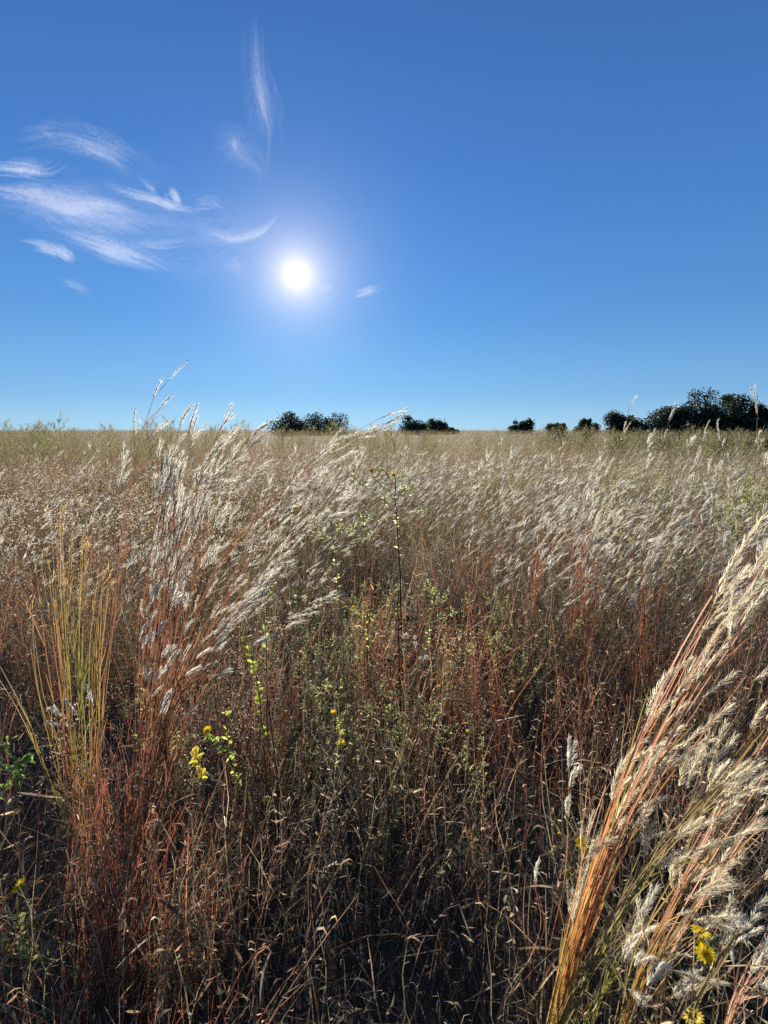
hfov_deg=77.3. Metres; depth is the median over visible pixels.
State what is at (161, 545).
dry weed
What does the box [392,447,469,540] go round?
silver grass clump
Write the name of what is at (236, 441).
tall weed
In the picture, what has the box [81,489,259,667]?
silver grass clump
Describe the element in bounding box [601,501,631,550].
leafy weed
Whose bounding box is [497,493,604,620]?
silver grass clump
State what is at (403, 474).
silver grass clump
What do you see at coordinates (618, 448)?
tall weed
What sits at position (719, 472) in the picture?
silver grass clump
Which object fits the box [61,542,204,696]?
silver grass clump
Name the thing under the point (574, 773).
silver grass clump
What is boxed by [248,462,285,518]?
silver grass clump
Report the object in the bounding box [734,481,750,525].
leafy weed
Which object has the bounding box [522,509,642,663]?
silver grass clump
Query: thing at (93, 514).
dry weed
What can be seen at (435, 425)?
shrub
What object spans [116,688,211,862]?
leafy weed
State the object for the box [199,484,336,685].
silver grass clump
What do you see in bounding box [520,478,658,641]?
silver grass clump
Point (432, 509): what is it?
silver grass clump
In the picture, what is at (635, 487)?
leafy weed
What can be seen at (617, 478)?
silver grass clump
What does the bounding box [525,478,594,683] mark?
silver grass clump
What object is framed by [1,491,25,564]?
dry weed
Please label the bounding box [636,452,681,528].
silver grass clump
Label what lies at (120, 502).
dry weed
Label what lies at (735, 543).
silver grass clump
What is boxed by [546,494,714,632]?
silver grass clump
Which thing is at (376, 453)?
tall weed
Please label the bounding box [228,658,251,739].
dry weed
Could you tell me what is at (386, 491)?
silver grass clump
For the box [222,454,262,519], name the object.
silver grass clump
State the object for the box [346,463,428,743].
yellow flower weed
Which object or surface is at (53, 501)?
dry weed
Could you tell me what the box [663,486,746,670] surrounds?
silver grass clump
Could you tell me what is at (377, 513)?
silver grass clump
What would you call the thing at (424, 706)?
dry weed
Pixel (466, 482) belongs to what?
silver grass clump
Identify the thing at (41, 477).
dry weed
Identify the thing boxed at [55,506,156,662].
silver grass clump
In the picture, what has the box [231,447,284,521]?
silver grass clump
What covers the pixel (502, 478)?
silver grass clump
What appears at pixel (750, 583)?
silver grass clump
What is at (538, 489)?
silver grass clump
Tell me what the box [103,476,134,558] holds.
dry weed
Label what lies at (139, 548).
dry weed
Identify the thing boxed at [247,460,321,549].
silver grass clump
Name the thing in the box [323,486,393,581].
silver grass clump
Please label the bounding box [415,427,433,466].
tall weed
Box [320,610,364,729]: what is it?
leafy weed
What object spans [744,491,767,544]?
leafy weed
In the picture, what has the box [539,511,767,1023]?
silver grass clump
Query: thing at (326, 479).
silver grass clump
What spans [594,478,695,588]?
silver grass clump
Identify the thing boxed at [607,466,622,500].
leafy weed
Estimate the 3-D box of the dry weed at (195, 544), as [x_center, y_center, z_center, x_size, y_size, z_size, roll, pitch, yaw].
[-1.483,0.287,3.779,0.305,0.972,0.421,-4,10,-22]
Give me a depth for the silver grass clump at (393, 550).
4.98 m
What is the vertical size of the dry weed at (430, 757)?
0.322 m
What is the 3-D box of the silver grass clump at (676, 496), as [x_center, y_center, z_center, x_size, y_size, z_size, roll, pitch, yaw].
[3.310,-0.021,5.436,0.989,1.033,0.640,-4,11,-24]
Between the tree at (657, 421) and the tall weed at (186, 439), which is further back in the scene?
the tree at (657, 421)
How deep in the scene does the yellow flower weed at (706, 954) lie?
0.92 m
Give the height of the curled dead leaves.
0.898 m
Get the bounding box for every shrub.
[266,411,316,434]
[304,409,351,433]
[398,415,430,433]
[425,417,450,433]
[444,427,459,433]
[507,418,535,433]
[544,422,567,437]
[572,418,600,434]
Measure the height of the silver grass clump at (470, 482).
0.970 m
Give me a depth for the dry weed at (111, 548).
3.46 m
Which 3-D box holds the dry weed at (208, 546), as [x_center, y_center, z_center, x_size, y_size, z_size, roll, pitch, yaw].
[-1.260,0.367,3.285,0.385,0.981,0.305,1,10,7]
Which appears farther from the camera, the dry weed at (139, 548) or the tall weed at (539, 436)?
the tall weed at (539, 436)
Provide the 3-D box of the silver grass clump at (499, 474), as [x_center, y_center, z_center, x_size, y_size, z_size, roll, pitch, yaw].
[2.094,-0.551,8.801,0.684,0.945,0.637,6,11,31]
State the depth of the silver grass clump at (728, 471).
7.19 m
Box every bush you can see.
[544,425,578,449]
[572,426,602,450]
[603,432,635,458]
[624,429,659,452]
[644,433,688,461]
[660,426,697,448]
[674,424,724,457]
[703,430,738,462]
[719,428,745,449]
[729,430,763,462]
[748,429,767,467]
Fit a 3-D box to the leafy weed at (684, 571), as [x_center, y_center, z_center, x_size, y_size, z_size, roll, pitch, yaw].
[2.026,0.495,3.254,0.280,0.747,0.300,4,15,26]
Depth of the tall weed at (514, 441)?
14.60 m
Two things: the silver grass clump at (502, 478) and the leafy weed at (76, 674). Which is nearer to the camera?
the leafy weed at (76, 674)
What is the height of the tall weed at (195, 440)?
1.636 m
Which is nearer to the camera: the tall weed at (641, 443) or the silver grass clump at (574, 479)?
the silver grass clump at (574, 479)
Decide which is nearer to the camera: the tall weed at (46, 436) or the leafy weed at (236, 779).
the leafy weed at (236, 779)
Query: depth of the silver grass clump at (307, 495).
4.84 m
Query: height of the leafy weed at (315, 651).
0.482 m
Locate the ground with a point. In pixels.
(466, 990)
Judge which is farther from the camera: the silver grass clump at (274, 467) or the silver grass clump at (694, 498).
the silver grass clump at (274, 467)
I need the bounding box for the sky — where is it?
[0,0,767,429]
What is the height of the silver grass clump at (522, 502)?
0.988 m
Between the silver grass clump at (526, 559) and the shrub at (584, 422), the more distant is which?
the shrub at (584, 422)
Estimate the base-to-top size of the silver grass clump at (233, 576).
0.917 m
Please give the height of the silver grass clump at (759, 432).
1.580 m
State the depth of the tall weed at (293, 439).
15.43 m
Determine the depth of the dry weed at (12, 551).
3.25 m
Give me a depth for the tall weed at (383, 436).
12.04 m
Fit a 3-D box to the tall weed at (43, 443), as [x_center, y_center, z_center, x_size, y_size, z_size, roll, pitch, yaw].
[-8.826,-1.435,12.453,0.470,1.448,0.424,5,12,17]
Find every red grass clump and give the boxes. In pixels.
[43,686,201,1023]
[118,756,253,1023]
[217,604,340,859]
[420,567,571,819]
[507,625,660,880]
[638,738,767,1006]
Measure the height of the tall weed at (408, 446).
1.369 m
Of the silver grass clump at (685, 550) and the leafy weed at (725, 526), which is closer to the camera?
the silver grass clump at (685, 550)
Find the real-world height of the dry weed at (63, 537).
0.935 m
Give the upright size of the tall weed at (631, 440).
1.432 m
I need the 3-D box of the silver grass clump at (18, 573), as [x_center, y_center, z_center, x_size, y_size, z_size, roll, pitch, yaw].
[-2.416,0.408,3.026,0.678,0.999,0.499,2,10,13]
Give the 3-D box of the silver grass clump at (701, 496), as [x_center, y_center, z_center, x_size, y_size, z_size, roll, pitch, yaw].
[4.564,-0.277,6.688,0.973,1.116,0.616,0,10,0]
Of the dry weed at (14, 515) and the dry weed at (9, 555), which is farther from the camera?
the dry weed at (14, 515)
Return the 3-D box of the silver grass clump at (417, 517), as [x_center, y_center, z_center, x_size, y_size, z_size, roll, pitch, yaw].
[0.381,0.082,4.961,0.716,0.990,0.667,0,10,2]
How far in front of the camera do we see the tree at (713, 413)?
77.27 m
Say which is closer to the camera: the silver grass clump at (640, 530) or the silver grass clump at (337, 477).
the silver grass clump at (640, 530)
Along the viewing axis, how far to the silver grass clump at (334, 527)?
4.67 m
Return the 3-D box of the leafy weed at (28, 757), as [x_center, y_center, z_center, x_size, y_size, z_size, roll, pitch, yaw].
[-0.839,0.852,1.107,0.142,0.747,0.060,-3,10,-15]
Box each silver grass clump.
[0,463,89,585]
[0,466,49,586]
[0,493,52,616]
[0,498,53,643]
[0,498,126,670]
[0,501,69,628]
[0,516,56,650]
[1,524,111,668]
[4,452,52,520]
[10,442,66,521]
[12,453,58,505]
[27,473,106,578]
[37,508,186,677]
[38,449,115,530]
[40,480,171,631]
[44,570,279,952]
[51,465,147,589]
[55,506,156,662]
[56,449,119,524]
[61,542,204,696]
[81,443,145,530]
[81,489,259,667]
[85,441,137,516]
[86,500,227,650]
[87,361,187,870]
[93,466,149,530]
[102,402,279,904]
[106,525,254,675]
[111,456,187,554]
[118,453,164,518]
[119,443,164,512]
[124,464,194,543]
[139,448,172,509]
[141,490,297,639]
[150,408,409,860]
[160,456,249,561]
[163,451,207,508]
[174,511,284,670]
[183,510,297,646]
[190,464,225,537]
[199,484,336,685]
[203,454,266,527]
[205,468,351,623]
[212,454,279,534]
[216,454,257,502]
[219,463,282,529]
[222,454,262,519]
[222,472,280,552]
[224,447,264,500]
[224,474,369,660]
[230,465,273,526]
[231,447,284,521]
[235,446,297,512]
[243,478,352,614]
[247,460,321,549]
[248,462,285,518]
[254,460,292,515]
[257,443,299,503]
[259,502,382,665]
[260,496,381,641]
[262,478,324,553]
[263,451,282,502]
[263,461,313,523]
[263,492,352,604]
[265,454,298,500]
[265,463,344,555]
[268,459,306,512]
[268,465,369,612]
[270,449,313,495]
[272,469,352,568]
[276,456,339,548]
[281,461,377,596]
[283,444,363,562]
[287,454,354,545]
[289,487,401,623]
[290,452,333,522]
[293,442,341,503]
[294,468,370,581]
[303,449,366,537]
[303,472,381,576]
[305,457,344,525]
[307,453,366,531]
[309,468,390,564]
[313,444,354,491]
[314,444,346,503]
[315,459,373,541]
[319,449,357,505]
[319,461,391,558]
[320,446,439,609]
[322,446,352,509]
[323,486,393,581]
[324,455,392,549]
[325,456,375,518]
[326,448,380,537]
[327,453,420,574]
[330,463,401,551]
[334,453,405,538]
[336,459,457,573]
[339,487,431,595]
[342,453,411,545]
[342,461,394,515]
[343,475,434,588]
[349,446,399,514]
[353,443,409,499]
[354,462,438,562]
[358,453,405,513]
[359,462,426,534]
[360,458,392,515]
[362,447,401,505]
[363,465,433,554]
[372,452,429,533]
[372,453,413,509]
[374,456,424,510]
[375,471,447,581]
[378,470,448,567]
[381,447,417,496]
[383,447,430,519]
[389,444,448,519]
[391,453,451,530]
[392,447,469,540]
[392,474,452,567]
[393,440,424,499]
[396,454,440,505]
[397,482,518,594]
[399,442,453,507]
[399,459,483,585]
[400,453,489,573]
[405,454,477,532]
[406,463,452,533]
[408,491,512,607]
[411,451,494,563]
[413,459,452,506]
[414,456,500,569]
[418,463,468,522]
[422,443,451,491]
[424,451,466,524]
[428,457,486,528]
[428,472,558,631]
[441,470,533,585]
[443,452,488,508]
[447,447,579,608]
[448,462,490,525]
[455,467,553,579]
[456,471,533,558]
[457,487,545,623]
[460,458,543,568]
[462,522,562,645]
[464,450,514,522]
[466,460,497,515]
[468,486,550,613]
[469,456,508,511]
[470,514,595,673]
[475,446,537,525]
[481,452,530,516]
[481,494,620,633]
[482,459,522,505]
[483,438,533,500]
[483,446,610,603]
[486,735,582,1023]
[487,474,581,585]
[488,446,540,510]
[490,458,534,511]
[490,473,557,560]
[492,455,566,579]
[494,485,651,689]
[494,507,655,710]
[497,460,556,554]
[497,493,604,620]
[501,444,551,493]
[501,473,557,551]
[503,454,543,509]
[504,452,584,548]
[507,442,553,517]
[515,470,618,593]
[518,443,576,498]
[519,446,562,508]
[519,453,618,569]
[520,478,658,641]
[522,455,571,523]
[522,486,596,581]
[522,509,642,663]
[523,473,594,549]
[524,459,563,521]
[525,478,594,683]
[529,516,647,685]
[538,443,606,518]
[539,466,606,546]
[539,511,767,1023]
[543,456,646,574]
[543,472,651,603]
[545,472,693,628]
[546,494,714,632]
[548,451,654,594]
[549,470,596,552]
[550,456,616,543]
[550,466,615,547]
[554,452,618,519]
[555,454,603,518]
[555,458,659,692]
[565,451,667,544]
[566,466,704,609]
[570,449,643,528]
[571,448,623,518]
[572,485,646,566]
[573,438,631,506]
[573,528,721,649]
[574,395,656,700]
[575,504,729,667]
[576,495,664,720]
[581,883,670,1023]
[582,461,645,505]
[583,479,665,543]
[585,469,627,537]
[590,458,723,609]
[594,465,744,627]
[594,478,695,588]
[596,511,739,655]
[599,465,656,519]
[601,729,767,1023]
[604,462,657,541]
[608,449,679,526]
[611,452,666,547]
[611,481,703,553]
[613,483,760,642]
[613,893,767,1023]
[614,527,759,678]
[617,458,674,517]
[617,487,763,629]
[617,493,717,747]
[621,478,757,604]
[627,398,695,698]
[631,489,699,615]
[633,466,716,553]
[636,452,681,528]
[637,467,695,540]
[641,454,680,510]
[647,464,721,518]
[649,465,695,554]
[649,536,767,685]
[651,456,684,512]
[651,461,760,602]
[653,448,733,533]
[653,528,766,692]
[662,487,760,653]
[663,460,749,551]
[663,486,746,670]
[667,450,707,512]
[669,420,722,707]
[671,494,765,636]
[673,451,745,529]
[674,471,767,560]
[676,454,749,513]
[677,462,757,554]
[683,453,738,518]
[683,454,758,538]
[685,513,767,687]
[686,463,732,517]
[686,468,766,609]
[690,535,767,729]
[691,418,750,723]
[696,447,747,508]
[697,461,767,629]
[704,447,751,520]
[708,509,767,659]
[713,529,767,624]
[716,449,758,514]
[718,457,763,517]
[728,384,767,747]
[729,451,767,545]
[729,451,767,834]
[740,547,767,640]
[744,455,766,515]
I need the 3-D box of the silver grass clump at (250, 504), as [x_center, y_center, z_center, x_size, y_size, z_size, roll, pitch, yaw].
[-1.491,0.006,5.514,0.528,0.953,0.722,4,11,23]
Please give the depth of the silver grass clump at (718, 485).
6.23 m
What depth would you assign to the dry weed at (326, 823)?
1.33 m
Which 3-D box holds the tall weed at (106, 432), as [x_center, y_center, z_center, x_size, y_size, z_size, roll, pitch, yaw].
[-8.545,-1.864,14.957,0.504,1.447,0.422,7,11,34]
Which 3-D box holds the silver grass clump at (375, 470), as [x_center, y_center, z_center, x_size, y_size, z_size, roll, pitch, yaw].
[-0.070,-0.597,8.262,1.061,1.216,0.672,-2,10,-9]
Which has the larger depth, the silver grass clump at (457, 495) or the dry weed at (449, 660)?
the silver grass clump at (457, 495)
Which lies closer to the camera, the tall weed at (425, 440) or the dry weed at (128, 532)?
the dry weed at (128, 532)
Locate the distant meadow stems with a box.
[0,417,767,531]
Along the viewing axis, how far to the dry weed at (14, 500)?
4.98 m
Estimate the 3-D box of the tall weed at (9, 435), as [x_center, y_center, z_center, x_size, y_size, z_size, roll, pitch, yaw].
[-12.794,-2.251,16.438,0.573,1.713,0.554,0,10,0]
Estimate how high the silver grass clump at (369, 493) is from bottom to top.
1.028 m
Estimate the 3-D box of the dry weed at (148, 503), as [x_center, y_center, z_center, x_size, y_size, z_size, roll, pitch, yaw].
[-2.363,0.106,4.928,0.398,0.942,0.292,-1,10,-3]
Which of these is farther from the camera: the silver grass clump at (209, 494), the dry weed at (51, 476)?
the dry weed at (51, 476)
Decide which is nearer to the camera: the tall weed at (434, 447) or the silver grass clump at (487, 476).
the silver grass clump at (487, 476)
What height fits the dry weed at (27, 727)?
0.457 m
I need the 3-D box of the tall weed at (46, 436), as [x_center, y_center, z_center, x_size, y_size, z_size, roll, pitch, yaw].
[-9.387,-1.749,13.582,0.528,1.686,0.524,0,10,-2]
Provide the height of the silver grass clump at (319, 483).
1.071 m
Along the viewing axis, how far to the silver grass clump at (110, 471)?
7.25 m
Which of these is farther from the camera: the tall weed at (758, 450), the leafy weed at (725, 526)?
the tall weed at (758, 450)
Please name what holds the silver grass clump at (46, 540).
on the ground
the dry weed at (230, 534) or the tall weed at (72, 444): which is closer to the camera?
the dry weed at (230, 534)
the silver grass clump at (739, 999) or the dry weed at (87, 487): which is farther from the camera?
the dry weed at (87, 487)
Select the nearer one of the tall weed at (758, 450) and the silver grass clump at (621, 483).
the silver grass clump at (621, 483)
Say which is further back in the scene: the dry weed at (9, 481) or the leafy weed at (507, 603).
the dry weed at (9, 481)
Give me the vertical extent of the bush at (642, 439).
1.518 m
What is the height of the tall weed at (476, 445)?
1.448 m
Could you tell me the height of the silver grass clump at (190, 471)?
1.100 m
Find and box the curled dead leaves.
[0,499,767,1023]
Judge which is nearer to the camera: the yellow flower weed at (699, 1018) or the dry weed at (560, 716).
the yellow flower weed at (699, 1018)
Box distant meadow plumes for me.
[15,427,765,488]
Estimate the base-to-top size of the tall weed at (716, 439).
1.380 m
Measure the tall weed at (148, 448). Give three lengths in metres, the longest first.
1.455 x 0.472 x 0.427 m
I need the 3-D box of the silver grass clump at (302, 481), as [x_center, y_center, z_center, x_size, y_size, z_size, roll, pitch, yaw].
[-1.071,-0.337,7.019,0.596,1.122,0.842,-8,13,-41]
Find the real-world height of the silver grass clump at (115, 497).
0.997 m
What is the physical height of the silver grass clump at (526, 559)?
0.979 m
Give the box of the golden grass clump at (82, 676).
[0,503,133,1009]
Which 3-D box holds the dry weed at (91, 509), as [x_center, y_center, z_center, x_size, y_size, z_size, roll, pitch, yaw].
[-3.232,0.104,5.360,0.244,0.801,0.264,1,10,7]
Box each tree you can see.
[602,409,649,434]
[632,403,700,434]
[668,386,739,435]
[716,393,762,434]
[739,404,767,434]
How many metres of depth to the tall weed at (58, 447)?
8.05 m
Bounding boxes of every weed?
[0,419,16,489]
[0,422,18,451]
[0,435,22,479]
[0,470,15,519]
[0,473,27,551]
[0,487,35,609]
[0,500,34,634]
[0,514,24,617]
[0,519,42,666]
[0,570,19,656]
[0,689,47,793]
[0,735,34,1010]
[0,876,59,1023]
[1,474,12,531]
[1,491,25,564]
[1,495,32,571]
[2,430,27,468]
[2,466,19,512]
[10,468,28,527]
[10,479,30,545]
[11,427,28,462]
[14,486,34,551]
[14,489,34,552]
[16,428,47,464]
[17,425,31,465]
[17,435,34,461]
[17,475,51,565]
[17,490,36,537]
[18,460,42,520]
[18,469,51,552]
[19,419,53,478]
[19,436,38,464]
[20,704,88,888]
[22,500,46,561]
[23,421,59,497]
[23,489,67,591]
[25,461,53,521]
[25,502,57,583]
[26,474,49,537]
[28,474,48,518]
[30,476,76,575]
[31,490,51,544]
[33,430,52,456]
[33,467,54,509]
[36,473,70,556]
[36,493,95,633]
[36,690,106,842]
[37,412,80,496]
[38,423,54,459]
[38,469,67,550]
[39,420,55,475]
[40,495,90,593]
[41,460,66,522]
[47,488,99,623]
[48,431,59,468]
[48,468,74,533]
[49,495,109,635]
[52,493,101,611]
[52,638,100,718]
[55,552,104,650]
[56,483,78,529]
[58,507,89,569]
[59,514,94,601]
[63,433,76,457]
[63,511,107,594]
[64,484,106,584]
[66,466,94,545]
[67,425,86,463]
[72,461,105,524]
[72,465,90,517]
[74,431,94,468]
[74,461,103,516]
[80,429,100,463]
[80,488,104,539]
[81,494,106,553]
[82,490,115,565]
[83,476,114,548]
[85,747,126,830]
[89,459,113,518]
[91,483,108,535]
[93,424,107,456]
[94,421,121,468]
[94,503,136,628]
[95,488,129,599]
[97,483,130,570]
[97,508,135,622]
[101,681,151,772]
[102,429,115,466]
[103,468,124,527]
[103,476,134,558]
[105,429,118,448]
[106,494,151,616]
[107,466,131,519]
[107,471,138,545]
[107,493,134,584]
[111,430,121,457]
[113,697,143,755]
[115,431,127,450]
[115,472,148,564]
[115,509,168,630]
[116,504,159,630]
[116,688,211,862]
[118,503,167,615]
[120,656,169,747]
[121,498,166,626]
[122,433,144,495]
[123,431,143,482]
[124,487,155,590]
[129,414,164,475]
[131,623,163,718]
[133,479,160,564]
[135,430,159,496]
[136,467,160,537]
[138,473,163,550]
[138,506,188,622]
[140,476,153,525]
[143,510,201,652]
[146,510,195,622]
[148,420,179,472]
[150,423,163,459]
[156,521,205,653]
[157,551,190,651]
[157,736,196,811]
[161,415,182,468]
[172,698,218,832]
[175,745,234,876]
[178,425,198,482]
[178,494,229,628]
[178,532,213,637]
[179,500,211,604]
[179,530,216,639]
[179,612,217,711]
[181,437,203,492]
[183,472,208,549]
[185,422,200,467]
[185,511,217,630]
[189,522,216,599]
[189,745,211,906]
[192,725,264,894]
[193,474,231,569]
[193,506,210,574]
[193,630,244,744]
[198,432,210,452]
[199,498,235,580]
[203,426,217,471]
[203,494,248,584]
[207,421,230,458]
[210,497,230,563]
[212,485,242,577]
[212,517,240,573]
[213,492,244,558]
[214,438,238,468]
[215,685,259,802]
[218,511,242,574]
[219,483,240,553]
[220,710,252,904]
[221,656,249,722]
[221,694,270,777]
[223,609,265,722]
[224,420,246,496]
[226,477,244,541]
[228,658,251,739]
[231,479,258,551]
[233,702,267,795]
[236,464,253,539]
[237,575,258,629]
[238,421,254,450]
[238,634,269,817]
[240,490,269,573]
[241,617,285,744]
[242,497,262,556]
[247,465,272,519]
[248,470,268,519]
[256,577,275,827]
[259,642,280,704]
[262,472,277,527]
[266,487,291,552]
[267,716,307,807]
[268,422,297,490]
[268,477,283,533]
[271,600,295,676]
[272,428,282,451]
[281,473,303,529]
[282,480,303,543]
[283,602,304,645]
[286,585,307,628]
[286,594,316,793]
[286,598,322,804]
[288,430,299,450]
[290,735,334,817]
[292,632,330,738]
[297,629,320,672]
[298,475,321,556]
[298,678,359,789]
[300,425,320,480]
[303,573,342,676]
[309,505,379,776]
[309,582,328,625]
[311,787,352,911]
[316,420,335,460]
[316,635,340,692]
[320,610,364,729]
[322,589,342,637]
[324,419,349,480]
[330,709,355,834]
[332,424,347,480]
[334,649,359,721]
[335,621,380,720]
[340,431,350,467]
[343,433,367,489]
[343,581,375,671]
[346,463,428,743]
[350,429,362,470]
[351,605,381,745]
[353,674,406,807]
[354,665,388,744]
[357,598,376,652]
[361,599,402,696]
[362,433,374,474]
[364,424,381,466]
[367,584,374,733]
[368,440,388,497]
[372,572,414,650]
[375,683,420,786]
[376,428,395,464]
[376,803,408,893]
[377,427,389,470]
[381,419,404,466]
[381,631,414,697]
[382,568,410,616]
[386,582,408,625]
[389,660,416,726]
[393,596,418,670]
[397,685,458,799]
[401,633,428,773]
[401,768,450,925]
[402,433,413,467]
[410,592,425,634]
[411,578,473,759]
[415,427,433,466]
[415,688,449,792]
[418,430,435,462]
[419,751,432,829]
[422,434,434,459]
[422,434,440,468]
[424,625,441,695]
[426,435,442,488]
[433,622,474,727]
[435,627,484,730]
[440,628,483,755]
[446,621,482,746]
[452,732,498,840]
[453,597,471,645]
[454,706,485,798]
[460,467,479,519]
[463,700,497,797]
[468,488,484,520]
[468,837,483,877]
[469,428,486,467]
[474,591,506,666]
[476,475,498,520]
[479,630,520,723]
[481,624,493,676]
[482,590,526,690]
[489,428,501,460]
[498,431,518,464]
[501,483,517,518]
[506,478,534,519]
[507,648,547,735]
[510,429,521,470]
[520,439,531,463]
[523,602,562,679]
[531,436,550,490]
[534,426,543,450]
[537,425,554,471]
[542,430,557,462]
[543,676,588,784]
[550,618,595,710]
[551,424,575,488]
[551,824,589,1023]
[564,430,575,472]
[573,430,585,458]
[579,426,601,478]
[581,496,606,537]
[588,425,607,458]
[590,435,611,484]
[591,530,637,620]
[595,482,619,538]
[599,436,620,470]
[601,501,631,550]
[602,429,616,456]
[607,431,627,469]
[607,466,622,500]
[610,504,642,565]
[612,485,630,523]
[622,466,639,494]
[625,431,638,455]
[625,471,643,503]
[628,427,652,459]
[629,544,683,635]
[636,460,648,503]
[640,472,669,531]
[640,485,674,547]
[643,485,673,535]
[645,465,667,505]
[652,429,668,454]
[654,431,678,477]
[664,431,677,472]
[666,533,706,626]
[669,431,697,489]
[677,423,704,467]
[683,1007,704,1023]
[687,473,708,527]
[690,924,726,1023]
[692,428,709,454]
[693,427,713,486]
[693,432,719,472]
[701,432,730,493]
[702,435,724,486]
[702,484,739,557]
[703,429,723,475]
[706,497,740,566]
[715,472,739,507]
[715,498,748,591]
[715,503,745,565]
[719,427,749,484]
[723,484,761,570]
[729,428,739,449]
[729,437,744,461]
[731,484,767,566]
[734,435,748,456]
[734,463,757,502]
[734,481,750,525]
[739,475,767,516]
[741,475,766,518]
[743,501,767,572]
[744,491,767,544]
[747,427,766,448]
[749,438,759,461]
[751,440,765,465]
[754,482,767,534]
[755,435,767,468]
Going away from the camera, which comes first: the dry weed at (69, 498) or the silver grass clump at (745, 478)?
the dry weed at (69, 498)
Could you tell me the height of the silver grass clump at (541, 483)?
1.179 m
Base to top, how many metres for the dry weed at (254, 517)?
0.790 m
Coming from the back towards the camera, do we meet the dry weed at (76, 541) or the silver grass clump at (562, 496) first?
the silver grass clump at (562, 496)
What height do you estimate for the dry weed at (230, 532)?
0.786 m
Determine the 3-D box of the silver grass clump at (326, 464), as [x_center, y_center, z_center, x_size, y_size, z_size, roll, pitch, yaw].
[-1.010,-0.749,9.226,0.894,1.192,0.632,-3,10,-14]
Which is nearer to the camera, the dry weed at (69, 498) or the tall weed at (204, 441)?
the dry weed at (69, 498)
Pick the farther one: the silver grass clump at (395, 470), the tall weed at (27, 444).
the tall weed at (27, 444)
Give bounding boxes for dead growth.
[0,498,767,1023]
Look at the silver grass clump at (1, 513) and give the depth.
4.20 m
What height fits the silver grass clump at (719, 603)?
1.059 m
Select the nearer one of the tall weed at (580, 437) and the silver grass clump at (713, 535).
the silver grass clump at (713, 535)
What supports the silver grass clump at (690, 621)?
on the ground
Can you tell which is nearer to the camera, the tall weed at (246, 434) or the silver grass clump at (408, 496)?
the silver grass clump at (408, 496)
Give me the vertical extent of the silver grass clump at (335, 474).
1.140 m
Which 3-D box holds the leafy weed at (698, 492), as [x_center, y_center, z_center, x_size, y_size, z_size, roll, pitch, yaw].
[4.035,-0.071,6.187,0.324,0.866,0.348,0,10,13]
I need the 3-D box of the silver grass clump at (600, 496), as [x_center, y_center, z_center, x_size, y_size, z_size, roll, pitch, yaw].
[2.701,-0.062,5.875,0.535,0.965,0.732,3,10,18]
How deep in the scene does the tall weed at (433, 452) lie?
10.15 m
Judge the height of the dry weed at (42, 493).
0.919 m
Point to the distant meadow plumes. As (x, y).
(494, 449)
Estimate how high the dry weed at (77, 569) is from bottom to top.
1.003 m
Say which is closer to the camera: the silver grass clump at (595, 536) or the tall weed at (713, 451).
the silver grass clump at (595, 536)
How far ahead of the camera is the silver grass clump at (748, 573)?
3.43 m
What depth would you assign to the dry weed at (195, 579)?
3.08 m
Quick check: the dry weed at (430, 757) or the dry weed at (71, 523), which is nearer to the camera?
the dry weed at (430, 757)
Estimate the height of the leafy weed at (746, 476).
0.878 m
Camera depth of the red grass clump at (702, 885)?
1.29 m
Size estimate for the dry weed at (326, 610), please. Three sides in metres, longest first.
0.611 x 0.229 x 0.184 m
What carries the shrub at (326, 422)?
on the ground
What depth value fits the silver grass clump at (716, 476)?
7.48 m
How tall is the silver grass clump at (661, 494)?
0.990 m
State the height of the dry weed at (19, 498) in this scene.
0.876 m
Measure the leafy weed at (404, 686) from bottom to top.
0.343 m
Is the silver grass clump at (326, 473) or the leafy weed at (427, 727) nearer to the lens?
the leafy weed at (427, 727)
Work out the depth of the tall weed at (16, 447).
9.14 m
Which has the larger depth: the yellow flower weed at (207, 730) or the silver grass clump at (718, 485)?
the silver grass clump at (718, 485)
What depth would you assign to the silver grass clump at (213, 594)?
2.73 m
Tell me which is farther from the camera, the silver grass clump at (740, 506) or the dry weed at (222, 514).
the dry weed at (222, 514)
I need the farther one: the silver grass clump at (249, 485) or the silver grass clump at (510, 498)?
the silver grass clump at (249, 485)
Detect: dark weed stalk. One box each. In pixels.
[234,693,304,941]
[319,766,355,947]
[380,589,415,753]
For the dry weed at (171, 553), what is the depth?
3.09 m
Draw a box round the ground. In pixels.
[0,430,767,1023]
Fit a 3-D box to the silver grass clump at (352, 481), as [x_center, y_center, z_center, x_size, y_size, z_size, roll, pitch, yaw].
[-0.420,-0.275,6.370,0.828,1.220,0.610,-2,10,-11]
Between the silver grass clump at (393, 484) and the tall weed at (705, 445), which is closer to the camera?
the silver grass clump at (393, 484)
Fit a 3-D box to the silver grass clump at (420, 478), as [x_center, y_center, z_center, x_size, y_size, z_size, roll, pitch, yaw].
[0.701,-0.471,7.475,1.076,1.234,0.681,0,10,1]
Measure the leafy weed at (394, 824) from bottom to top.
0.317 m
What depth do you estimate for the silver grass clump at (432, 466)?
9.68 m
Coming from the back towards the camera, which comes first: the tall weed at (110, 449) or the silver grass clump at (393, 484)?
the tall weed at (110, 449)
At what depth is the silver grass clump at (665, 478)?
7.72 m
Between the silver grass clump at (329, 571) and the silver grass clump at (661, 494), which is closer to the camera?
the silver grass clump at (329, 571)
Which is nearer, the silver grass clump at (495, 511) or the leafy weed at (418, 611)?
the leafy weed at (418, 611)
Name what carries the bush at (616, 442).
on the ground
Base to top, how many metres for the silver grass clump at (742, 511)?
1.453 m
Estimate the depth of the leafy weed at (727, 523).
4.12 m

